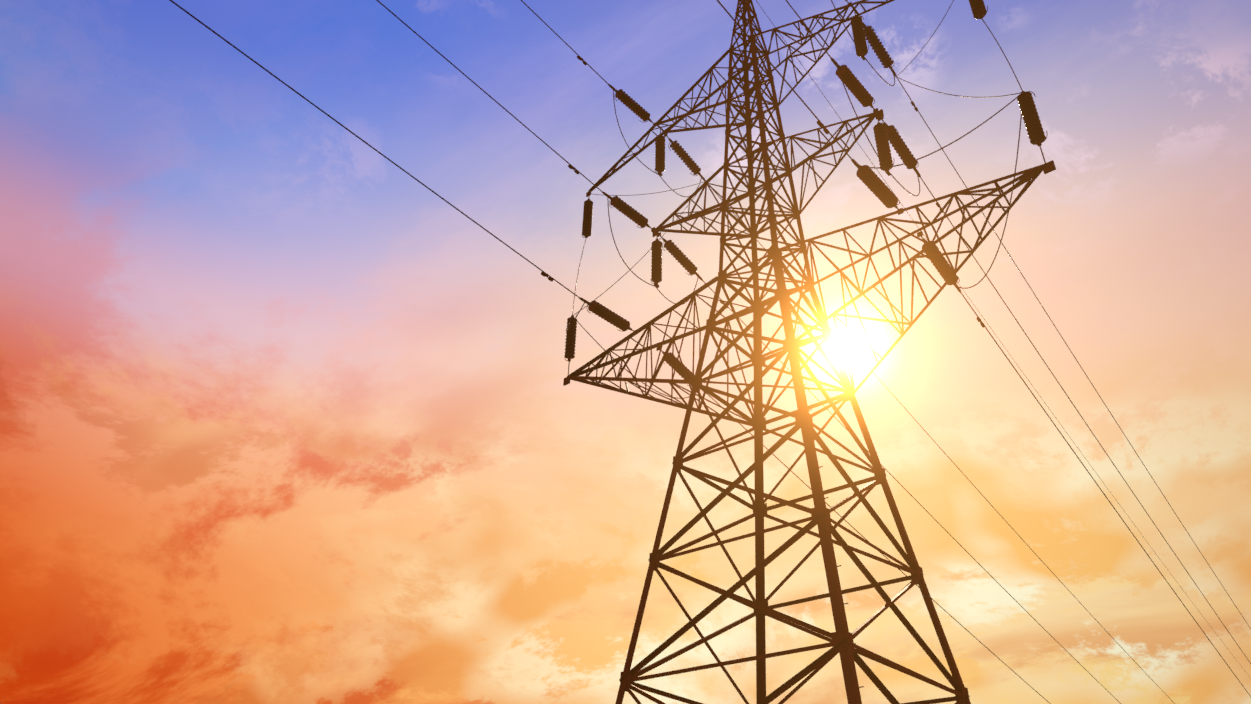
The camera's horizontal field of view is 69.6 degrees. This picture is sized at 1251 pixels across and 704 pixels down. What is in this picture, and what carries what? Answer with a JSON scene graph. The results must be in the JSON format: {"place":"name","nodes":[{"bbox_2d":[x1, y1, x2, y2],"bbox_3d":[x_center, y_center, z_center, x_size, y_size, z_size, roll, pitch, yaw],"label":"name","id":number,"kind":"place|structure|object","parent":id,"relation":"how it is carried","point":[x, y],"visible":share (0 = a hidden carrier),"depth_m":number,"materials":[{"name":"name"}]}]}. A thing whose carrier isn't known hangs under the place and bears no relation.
{"place":"outdoors","nodes":[
{"label":"outdoors","id":0,"kind":"place"},
{"bbox_2d":[0,0,1250,703],"label":"sky","id":1,"kind":"structure","parent":0,"point":[281,421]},
{"label":"ground","id":2,"kind":"structure","parent":0,"visible":0},
{"bbox_2d":[563,0,1055,703],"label":"pylon tower","id":3,"kind":"structure","parent":2,"relation":"on","point":[845,646],"depth_m":26.80,"materials":[{"name":"metal"}]},
{"bbox_2d":[541,0,1047,416],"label":"line fittings","id":4,"kind":"object","parent":3,"relation":"attached to","point":[855,163],"visible":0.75,"depth_m":30.72,"materials":[{"name":"metal"}]},
{"bbox_2d":[564,0,1045,385],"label":"insulator strings","id":5,"kind":"object","parent":3,"relation":"attached to","point":[884,135],"visible":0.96,"depth_m":30.98,"materials":[{"name":"brown ceramic"}]},
{"bbox_2d":[170,0,1250,703],"bbox_3d":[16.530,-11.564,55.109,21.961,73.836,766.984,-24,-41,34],"label":"conductors","id":6,"kind":"object","parent":5,"relation":"attached to","point":[806,296],"visible":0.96,"depth_m":33.37,"materials":[{"name":"metal"}]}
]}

